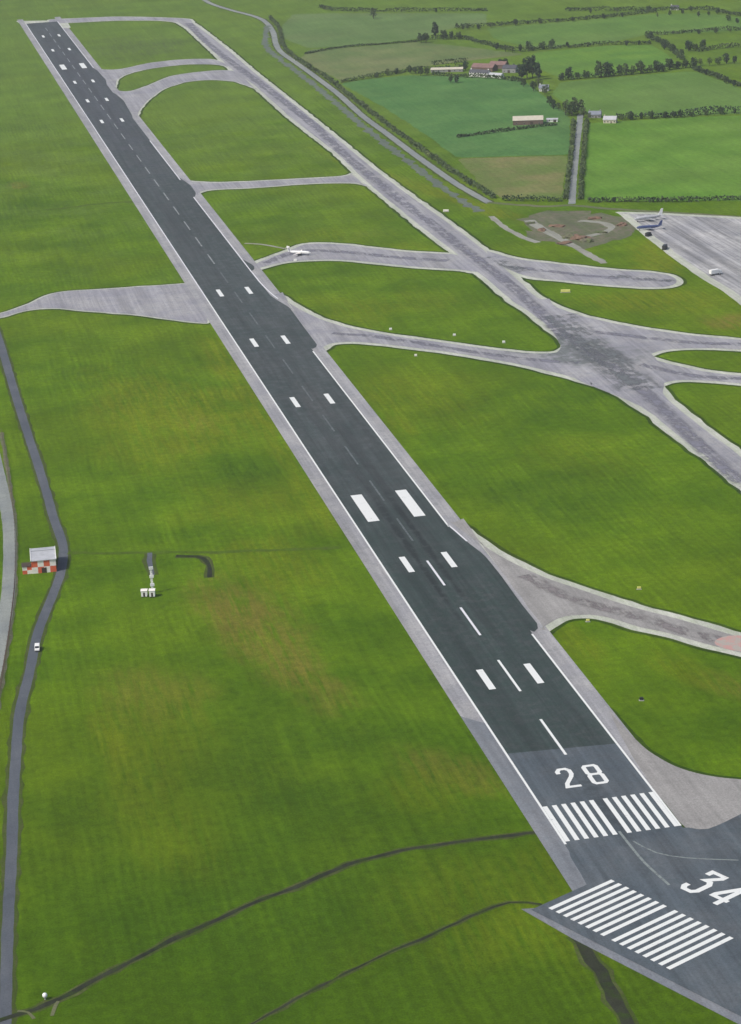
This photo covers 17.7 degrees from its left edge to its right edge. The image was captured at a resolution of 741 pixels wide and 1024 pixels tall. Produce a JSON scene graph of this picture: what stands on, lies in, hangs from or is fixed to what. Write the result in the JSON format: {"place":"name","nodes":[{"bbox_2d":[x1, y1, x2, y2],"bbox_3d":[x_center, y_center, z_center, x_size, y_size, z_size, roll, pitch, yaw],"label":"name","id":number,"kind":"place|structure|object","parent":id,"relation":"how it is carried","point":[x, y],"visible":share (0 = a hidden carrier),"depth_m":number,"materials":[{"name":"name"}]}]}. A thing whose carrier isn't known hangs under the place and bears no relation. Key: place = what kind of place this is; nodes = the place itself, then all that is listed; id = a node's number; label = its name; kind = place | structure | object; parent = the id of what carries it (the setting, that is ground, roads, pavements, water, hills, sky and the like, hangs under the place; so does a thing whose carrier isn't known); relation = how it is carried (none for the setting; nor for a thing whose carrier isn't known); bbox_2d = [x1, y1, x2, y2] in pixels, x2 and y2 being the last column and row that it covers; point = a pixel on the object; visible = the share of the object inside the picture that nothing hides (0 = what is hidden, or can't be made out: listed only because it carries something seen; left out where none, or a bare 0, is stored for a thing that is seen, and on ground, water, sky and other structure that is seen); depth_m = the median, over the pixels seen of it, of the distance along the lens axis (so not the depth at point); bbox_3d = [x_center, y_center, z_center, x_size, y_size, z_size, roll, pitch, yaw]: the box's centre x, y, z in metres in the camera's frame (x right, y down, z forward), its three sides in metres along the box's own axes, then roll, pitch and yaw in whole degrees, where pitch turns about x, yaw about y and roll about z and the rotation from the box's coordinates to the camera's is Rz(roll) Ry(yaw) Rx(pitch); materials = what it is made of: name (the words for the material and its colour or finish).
{"place":"outdoors","nodes":[
{"label":"outdoors","id":0,"kind":"place"},
{"bbox_2d":[0,455,15,675],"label":"public road","id":1,"kind":"structure","parent":0,"point":[9,538],"depth_m":1174.03,"materials":[{"name":"grey asphalt"}]},
{"bbox_2d":[0,327,70,1023],"bbox_3d":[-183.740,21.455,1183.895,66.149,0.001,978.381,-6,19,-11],"label":"perimeter road","id":2,"kind":"structure","parent":0,"point":[7,940],"depth_m":986.59,"materials":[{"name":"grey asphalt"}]},
{"bbox_2d":[45,201,132,209],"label":"grassy track","id":3,"kind":"structure","parent":0,"point":[91,204],"depth_m":2036.80,"materials":[{"name":"green plant"}]},
{"bbox_2d":[147,553,154,574],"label":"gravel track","id":4,"kind":"structure","parent":0,"point":[149,559],"depth_m":1164.75,"materials":[{"name":"grey gravel"}]},
{"bbox_2d":[175,555,214,577],"bbox_3d":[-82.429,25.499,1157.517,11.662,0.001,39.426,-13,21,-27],"label":"dark track","id":5,"kind":"structure","parent":0,"point":[208,564],"depth_m":1160.97,"materials":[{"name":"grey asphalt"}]},
{"bbox_2d":[67,546,339,553],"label":"grassy track","id":6,"kind":"structure","parent":0,"point":[225,551],"depth_m":1174.37,"materials":[{"name":"green plant"}]},
{"bbox_2d":[0,830,535,1021],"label":"dark track","id":7,"kind":"structure","parent":0,"point":[119,967],"depth_m":816.24,"materials":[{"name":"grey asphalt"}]},
{"bbox_2d":[202,0,493,203],"bbox_3d":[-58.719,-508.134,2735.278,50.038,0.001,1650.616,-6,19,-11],"label":"service road","id":8,"kind":"structure","parent":0,"point":[356,110],"depth_m":2420.55,"materials":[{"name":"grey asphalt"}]},
{"bbox_2d":[0,0,740,1023],"bbox_3d":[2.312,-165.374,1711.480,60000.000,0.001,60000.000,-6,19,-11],"label":"ground","id":9,"kind":"structure","parent":0,"point":[240,728],"depth_m":1140.46,"materials":[{"name":"green plant"}]},
{"bbox_2d":[0,432,17,709],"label":"bare strip","id":10,"kind":"object","parent":9,"relation":"on","point":[5,460],"visible":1,"depth_m":1195.20,"materials":[{"name":"grey asphalt"}]},
{"bbox_2d":[0,430,15,688],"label":"perimeter fence","id":11,"kind":"object","parent":10,"relation":"on","point":[6,645],"visible":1,"depth_m":1103.45,"materials":[{"name":"metal"}]},
{"bbox_2d":[21,546,56,573],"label":"airfield hut","id":12,"kind":"object","parent":9,"relation":"on","point":[42,559],"visible":1,"depth_m":1155.97,"materials":[{"name":"grey metal"}]},
{"bbox_2d":[16,20,70,27],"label":"runway end pad","id":13,"kind":"object","parent":9,"relation":"on","point":[65,25],"visible":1,"depth_m":3306.42,"materials":[{"name":"white paint"}]},
{"bbox_2d":[0,283,209,324],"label":"taxiway","id":14,"kind":"structure","parent":9,"relation":"on","point":[175,302],"depth_m":1686.99,"materials":[{"name":"concrete"}]},
{"bbox_2d":[45,16,196,23],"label":"taxiway","id":15,"kind":"structure","parent":9,"relation":"on","point":[118,18],"depth_m":3297.59,"materials":[{"name":"concrete"}]},
{"bbox_2d":[142,553,158,574],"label":"track verge","id":16,"kind":"structure","parent":9,"relation":"on","point":[144,561],"depth_m":1161.88,"materials":[{"name":"green plant"}]},
{"bbox_2d":[91,59,230,88],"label":"taxiway","id":17,"kind":"structure","parent":9,"relation":"on","point":[113,77],"depth_m":2827.69,"materials":[{"name":"concrete"}]},
{"bbox_2d":[113,70,255,117],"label":"taxiway","id":18,"kind":"structure","parent":9,"relation":"on","point":[138,100],"depth_m":2684.61,"materials":[{"name":"concrete"}]},
{"bbox_2d":[18,19,483,722],"bbox_3d":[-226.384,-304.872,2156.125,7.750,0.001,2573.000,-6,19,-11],"label":"runway shoulder","id":19,"kind":"object","parent":9,"relation":"on","point":[428,651],"visible":1,"depth_m":1311.63},
{"bbox_2d":[182,172,367,194],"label":"taxiway","id":20,"kind":"structure","parent":9,"relation":"on","point":[201,187],"depth_m":2092.18,"materials":[{"name":"concrete"}]},
{"bbox_2d":[55,17,650,784],"bbox_3d":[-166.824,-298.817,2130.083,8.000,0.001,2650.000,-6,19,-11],"label":"runway shoulder","id":21,"kind":"object","parent":9,"relation":"on","point":[577,677],"visible":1,"depth_m":1293.57},
{"bbox_2d":[26,21,680,843],"bbox_3d":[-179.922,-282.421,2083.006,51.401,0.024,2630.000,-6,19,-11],"label":"runway","id":22,"kind":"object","parent":9,"relation":"on","point":[476,621],"visible":1,"depth_m":1240.14,"materials":[{"name":"grey asphalt"}]},
{"bbox_2d":[508,744,695,897],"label":"runway start","id":23,"kind":"object","parent":22,"relation":"attached to","point":[600,859],"visible":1,"depth_m":881.74,"materials":[{"name":"asphalt"}]},
{"bbox_2d":[304,39,417,53],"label":"hedge","id":24,"kind":"object","parent":9,"relation":"on","point":[344,46],"visible":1,"depth_m":2923.05,"materials":[{"name":"green plant"}]},
{"bbox_2d":[254,242,482,273],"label":"taxiway","id":25,"kind":"structure","parent":9,"relation":"on","point":[455,262],"depth_m":1790.76,"materials":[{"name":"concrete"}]},
{"bbox_2d":[287,246,310,254],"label":"propeller aircraft","id":26,"kind":"object","parent":25,"relation":"on","point":[300,252],"visible":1,"depth_m":1806.99,"materials":[{"name":"white metal"}]},
{"bbox_2d":[264,249,447,262],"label":"worn surface","id":27,"kind":"object","parent":25,"relation":"on","point":[377,255],"visible":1,"depth_m":1795.39,"materials":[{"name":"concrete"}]},
{"bbox_2d":[261,26,484,211],"bbox_3d":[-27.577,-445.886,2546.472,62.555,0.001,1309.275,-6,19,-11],"label":"stony strip","id":28,"kind":"object","parent":9,"relation":"on","point":[415,167],"visible":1,"depth_m":2328.76,"materials":[{"name":"grey gravel"}]},
{"bbox_2d":[268,15,496,198],"bbox_3d":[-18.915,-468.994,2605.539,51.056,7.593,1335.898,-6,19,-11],"label":"hedge","id":29,"kind":"object","parent":9,"relation":"on","point":[431,155],"visible":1,"depth_m":2372.86,"materials":[{"name":"green plant"}]},
{"bbox_2d":[340,64,462,82],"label":"hedge","id":30,"kind":"object","parent":9,"relation":"on","point":[363,77],"visible":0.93,"depth_m":2675.57,"materials":[{"name":"green plant"}]},
{"bbox_2d":[318,4,487,11],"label":"hedge","id":31,"kind":"object","parent":9,"relation":"on","point":[398,8],"visible":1,"depth_m":3240.05,"materials":[{"name":"green plant"}]},
{"bbox_2d":[276,291,595,387],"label":"taxiway","id":32,"kind":"structure","parent":9,"relation":"on","point":[320,329],"depth_m":1530.76,"materials":[{"name":"concrete"}]},
{"bbox_2d":[332,332,579,363],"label":"worn surface","id":33,"kind":"object","parent":32,"relation":"on","point":[463,350],"visible":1,"depth_m":1522.03,"materials":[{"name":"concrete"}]},
{"bbox_2d":[430,67,463,72],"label":"farm shed","id":34,"kind":"structure","parent":9,"relation":"on","point":[450,69],"depth_m":2682.95,"materials":[{"name":"metal"}]},
{"bbox_2d":[431,57,467,64],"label":"hedge","id":35,"kind":"object","parent":9,"relation":"on","point":[452,59],"visible":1,"depth_m":2744.77,"materials":[{"name":"green plant"}]},
{"bbox_2d":[171,22,740,494],"bbox_3d":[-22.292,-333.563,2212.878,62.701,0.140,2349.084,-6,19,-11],"label":"taxiway","id":36,"kind":"structure","parent":9,"relation":"on","point":[723,446],"depth_m":1839.81,"materials":[{"name":"concrete"}]},
{"bbox_2d":[186,23,738,482],"bbox_3d":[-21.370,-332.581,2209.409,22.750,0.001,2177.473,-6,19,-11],"label":"worn surface","id":37,"kind":"object","parent":36,"relation":"on","point":[570,337],"visible":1,"depth_m":1647.57,"materials":[{"name":"grey asphalt"}]},
{"bbox_2d":[416,34,533,50],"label":"hedge","id":38,"kind":"object","parent":9,"relation":"on","point":[489,43],"visible":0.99,"depth_m":2892.67,"materials":[{"name":"green plant"}]},
{"bbox_2d":[432,71,522,81],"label":"hedge","id":39,"kind":"object","parent":9,"relation":"on","point":[515,78],"visible":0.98,"depth_m":2625.64,"materials":[{"name":"green plant"}]},
{"bbox_2d":[471,63,497,71],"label":"barn","id":40,"kind":"structure","parent":9,"relation":"on","point":[489,66],"depth_m":2674.71,"materials":[{"name":"brown metal"}]},
{"bbox_2d":[490,61,508,68],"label":"barn","id":41,"kind":"structure","parent":9,"relation":"on","point":[499,64],"depth_m":2688.55,"materials":[{"name":"brown metal"}]},
{"bbox_2d":[502,65,518,72],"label":"barn","id":42,"kind":"structure","parent":9,"relation":"on","point":[509,68],"depth_m":2655.86,"materials":[{"name":"stone"}]},
{"bbox_2d":[517,63,526,76],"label":"broadleaf tree","id":43,"kind":"object","parent":9,"relation":"on","point":[522,70],"visible":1,"depth_m":2598.58,"materials":[{"name":"green plant"}]},
{"bbox_2d":[461,716,585,890],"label":"runway shoulder","id":44,"kind":"object","parent":9,"relation":"on","point":[557,850],"visible":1,"depth_m":888.60},
{"bbox_2d":[522,56,531,77],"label":"broadleaf tree","id":45,"kind":"object","parent":9,"relation":"on","point":[526,61],"visible":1,"depth_m":2605.96,"materials":[{"name":"green plant"}]},
{"bbox_2d":[528,54,535,77],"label":"broadleaf tree","id":46,"kind":"object","parent":9,"relation":"on","point":[532,59],"visible":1,"depth_m":2604.48,"materials":[{"name":"green plant"}]},
{"bbox_2d":[502,194,563,201],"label":"hedge","id":47,"kind":"object","parent":9,"relation":"on","point":[522,198],"visible":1,"depth_m":1964.57,"materials":[{"name":"green plant"}]},
{"bbox_2d":[534,62,541,76],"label":"broadleaf tree","id":48,"kind":"object","parent":9,"relation":"on","point":[537,70],"visible":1,"depth_m":2594.08,"materials":[{"name":"green plant"}]},
{"bbox_2d":[455,8,657,28],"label":"hedge","id":49,"kind":"object","parent":9,"relation":"on","point":[580,17],"visible":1,"depth_m":3062.97,"materials":[{"name":"green plant"}]},
{"bbox_2d":[562,118,575,198],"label":"hedge","id":50,"kind":"object","parent":9,"relation":"on","point":[569,164],"visible":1,"depth_m":2119.15,"materials":[{"name":"green plant"}]},
{"bbox_2d":[565,102,578,114],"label":"broadleaf tree","id":51,"kind":"object","parent":9,"relation":"on","point":[572,105],"visible":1,"depth_m":2358.25,"materials":[{"name":"green plant"}]},
{"bbox_2d":[568,114,582,203],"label":"farm lane","id":52,"kind":"structure","parent":9,"relation":"on","point":[573,186],"depth_m":2126.37,"materials":[{"name":"grey asphalt"}]},
{"bbox_2d":[571,97,584,113],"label":"broadleaf tree","id":53,"kind":"object","parent":9,"relation":"on","point":[575,102],"visible":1,"depth_m":2362.61,"materials":[{"name":"green plant"}]},
{"bbox_2d":[577,118,588,199],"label":"hedge","id":54,"kind":"object","parent":9,"relation":"on","point":[582,164],"visible":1,"depth_m":2116.88,"materials":[{"name":"green plant"}]},
{"bbox_2d":[484,249,686,289],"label":"taxiway","id":55,"kind":"structure","parent":9,"relation":"on","point":[542,267],"depth_m":1703.91,"materials":[{"name":"concrete"}]},
{"bbox_2d":[523,267,671,281],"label":"worn surface","id":56,"kind":"object","parent":55,"relation":"on","point":[588,275],"visible":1,"depth_m":1700.93,"materials":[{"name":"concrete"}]},
{"bbox_2d":[531,40,651,49],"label":"hedge","id":57,"kind":"object","parent":9,"relation":"on","point":[581,44],"visible":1,"depth_m":2826.34,"materials":[{"name":"green plant"}]},
{"bbox_2d":[588,109,601,117],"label":"cottage","id":58,"kind":"structure","parent":9,"relation":"on","point":[595,114],"depth_m":2343.16,"materials":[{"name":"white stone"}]},
{"bbox_2d":[450,518,740,658],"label":"taxiway","id":59,"kind":"structure","parent":9,"relation":"on","point":[553,613],"depth_m":1076.91,"materials":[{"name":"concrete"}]},
{"bbox_2d":[520,575,720,639],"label":"worn surface","id":60,"kind":"object","parent":59,"relation":"on","point":[665,625],"visible":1,"depth_m":1075.21,"materials":[{"name":"grey asphalt"}]},
{"bbox_2d":[715,635,740,650],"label":"painted area","id":61,"kind":"object","parent":59,"relation":"on","point":[732,642],"visible":1,"depth_m":1031.02,"materials":[{"name":"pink paint"}]},
{"bbox_2d":[594,61,606,76],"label":"broadleaf tree","id":62,"kind":"object","parent":9,"relation":"on","point":[600,66],"visible":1,"depth_m":2588.02,"materials":[{"name":"green plant"}]},
{"bbox_2d":[543,312,666,408],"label":"taxiway","id":63,"kind":"structure","parent":9,"relation":"on","point":[637,356],"depth_m":1482.62,"materials":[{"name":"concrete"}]},
{"bbox_2d":[545,314,652,389],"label":"worn surface","id":64,"kind":"object","parent":63,"relation":"on","point":[626,379],"visible":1,"depth_m":1491.00,"materials":[{"name":"grey asphalt"}]},
{"bbox_2d":[603,115,617,122],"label":"cottage","id":65,"kind":"structure","parent":9,"relation":"on","point":[609,119],"depth_m":2309.89,"materials":[{"name":"concrete"}]},
{"bbox_2d":[558,62,694,79],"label":"hedge","id":66,"kind":"object","parent":9,"relation":"on","point":[645,70],"visible":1,"depth_m":2599.90,"materials":[{"name":"green plant"}]},
{"bbox_2d":[522,908,740,1023],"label":"runway shoulder","id":67,"kind":"object","parent":9,"relation":"on","point":[685,992],"visible":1,"depth_m":769.39},
{"bbox_2d":[531,815,740,1015],"bbox_3d":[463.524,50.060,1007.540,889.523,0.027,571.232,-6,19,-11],"label":"crossing runway","id":68,"kind":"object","parent":9,"relation":"on","point":[676,919],"visible":1,"depth_m":803.08,"materials":[{"name":"grey asphalt"}]},
{"bbox_2d":[541,297,740,355],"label":"taxiway","id":69,"kind":"structure","parent":9,"relation":"on","point":[661,345],"depth_m":1524.82,"materials":[{"name":"concrete"}]},
{"bbox_2d":[595,331,739,344],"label":"worn surface","id":70,"kind":"object","parent":69,"relation":"on","point":[635,336],"visible":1,"depth_m":1527.11,"materials":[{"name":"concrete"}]},
{"bbox_2d":[565,5,740,15],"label":"hedge","id":71,"kind":"object","parent":9,"relation":"on","point":[679,8],"visible":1,"depth_m":3122.70,"materials":[{"name":"green plant"}]},
{"bbox_2d":[587,195,740,202],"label":"hedge","id":72,"kind":"object","parent":9,"relation":"on","point":[681,198],"visible":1,"depth_m":1937.97,"materials":[{"name":"green plant"}]},
{"bbox_2d":[644,32,685,59],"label":"hedge","id":73,"kind":"object","parent":9,"relation":"on","point":[678,53],"visible":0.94,"depth_m":2784.60,"materials":[{"name":"green plant"}]},
{"bbox_2d":[610,708,740,828],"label":"taxiway","id":74,"kind":"structure","parent":9,"relation":"on","point":[692,798],"depth_m":895.24,"materials":[{"name":"concrete"}]},
{"bbox_2d":[616,105,739,118],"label":"hedge","id":75,"kind":"object","parent":9,"relation":"on","point":[670,115],"visible":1,"depth_m":2328.10,"materials":[{"name":"green plant"}]},
{"bbox_2d":[616,212,740,304],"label":"apron","id":76,"kind":"object","parent":9,"relation":"on","point":[700,246],"visible":1,"depth_m":1789.81,"materials":[{"name":"concrete"}]},
{"bbox_2d":[634,208,663,221],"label":"jet aircraft","id":77,"kind":"object","parent":76,"relation":"on","point":[648,217],"visible":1,"depth_m":1868.26,"materials":[{"name":"white metal"}]},
{"bbox_2d":[637,220,662,229],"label":"jet aircraft","id":78,"kind":"object","parent":76,"relation":"on","point":[649,227],"visible":1,"depth_m":1837.29,"materials":[{"name":"blue paint"}]},
{"bbox_2d":[644,25,740,34],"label":"hedge","id":79,"kind":"object","parent":9,"relation":"on","point":[691,30],"visible":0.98,"depth_m":2904.12,"materials":[{"name":"green plant"}]},
{"bbox_2d":[655,356,740,386],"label":"taxiway","id":80,"kind":"structure","parent":9,"relation":"on","point":[669,378],"depth_m":1439.56,"materials":[{"name":"concrete"}]},
{"bbox_2d":[642,363,740,379],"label":"worn surface","id":81,"kind":"object","parent":80,"relation":"on","point":[693,375],"visible":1,"depth_m":1438.82,"materials":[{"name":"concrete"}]},
{"bbox_2d":[691,67,740,85],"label":"hedge","id":82,"kind":"object","parent":9,"relation":"on","point":[710,72],"visible":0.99,"depth_m":2553.98,"materials":[{"name":"green plant"}]},
{"bbox_2d":[697,42,740,51],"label":"hedge","id":83,"kind":"object","parent":9,"relation":"on","point":[706,48],"visible":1,"depth_m":2761.44,"materials":[{"name":"green plant"}]},
{"bbox_2d":[282,13,486,47],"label":"field","id":84,"kind":"structure","parent":0,"point":[322,30],"depth_m":3101.05,"materials":[{"name":"green plant"}]},
{"bbox_2d":[248,901,541,1023],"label":"dark track","id":85,"kind":"structure","parent":0,"point":[348,971],"depth_m":788.39,"materials":[{"name":"green plant"}]},
{"bbox_2d":[301,42,520,79],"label":"field","id":86,"kind":"structure","parent":0,"point":[342,63],"depth_m":2815.41,"materials":[{"name":"green plant"}]},
{"bbox_2d":[342,75,570,156],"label":"field","id":87,"kind":"structure","parent":0,"point":[443,111],"depth_m":2414.28,"materials":[{"name":"green plant"}]},
{"bbox_2d":[469,68,490,76],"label":"farmhouse","id":88,"kind":"object","parent":87,"relation":"on","point":[479,71],"visible":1,"depth_m":2636.21,"materials":[{"name":"stone"}]},
{"bbox_2d":[456,122,557,136],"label":"hedge","id":89,"kind":"object","parent":87,"relation":"on","point":[498,130],"visible":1,"depth_m":2290.89,"materials":[{"name":"green plant"}]},
{"bbox_2d":[512,115,542,124],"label":"barn","id":90,"kind":"structure","parent":87,"relation":"on","point":[528,120],"depth_m":2322.06,"materials":[{"name":"metal"}]},
{"bbox_2d":[459,155,567,198],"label":"field","id":91,"kind":"structure","parent":0,"point":[537,176],"depth_m":2080.06,"materials":[{"name":"plant"}]},
{"bbox_2d":[488,216,539,242],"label":"gravel track","id":92,"kind":"structure","parent":0,"point":[501,225],"depth_m":1859.39,"materials":[{"name":"grey gravel"}]},
{"bbox_2d":[524,220,606,263],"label":"gravel track","id":93,"kind":"structure","parent":0,"point":[553,234],"depth_m":1809.58,"materials":[{"name":"grey gravel"}]},
{"bbox_2d":[516,210,636,248],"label":"bare ground","id":94,"kind":"structure","parent":0,"point":[568,219],"depth_m":1860.28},
{"bbox_2d":[578,220,614,236],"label":"gravel track","id":95,"kind":"structure","parent":0,"point":[610,226],"depth_m":1861.20,"materials":[{"name":"grey gravel"}]},
{"bbox_2d":[565,937,638,1023],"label":"dark track","id":96,"kind":"structure","parent":0,"point":[614,999],"depth_m":761.64,"materials":[{"name":"green plant"}]},
{"bbox_2d":[533,45,674,77],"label":"field","id":97,"kind":"structure","parent":0,"point":[556,63],"depth_m":2733.88,"materials":[{"name":"green plant"}]},
{"bbox_2d":[487,13,740,46],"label":"field","id":98,"kind":"structure","parent":0,"point":[593,30],"depth_m":2976.18,"materials":[{"name":"green plant"}]},
{"bbox_2d":[487,202,740,216],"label":"cross track","id":99,"kind":"structure","parent":0,"point":[605,208],"depth_m":1924.16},
{"bbox_2d":[552,71,740,116],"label":"field","id":100,"kind":"structure","parent":0,"point":[667,92],"depth_m":2470.61,"materials":[{"name":"green plant"}]},
{"bbox_2d":[569,814,740,884],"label":"runway junction","id":101,"kind":"object","parent":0,"point":[692,832],"visible":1,"depth_m":859.43,"materials":[{"name":"grey asphalt"}]},
{"bbox_2d":[584,115,740,200],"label":"field","id":102,"kind":"structure","parent":0,"point":[680,157],"depth_m":2119.60,"materials":[{"name":"green plant"}]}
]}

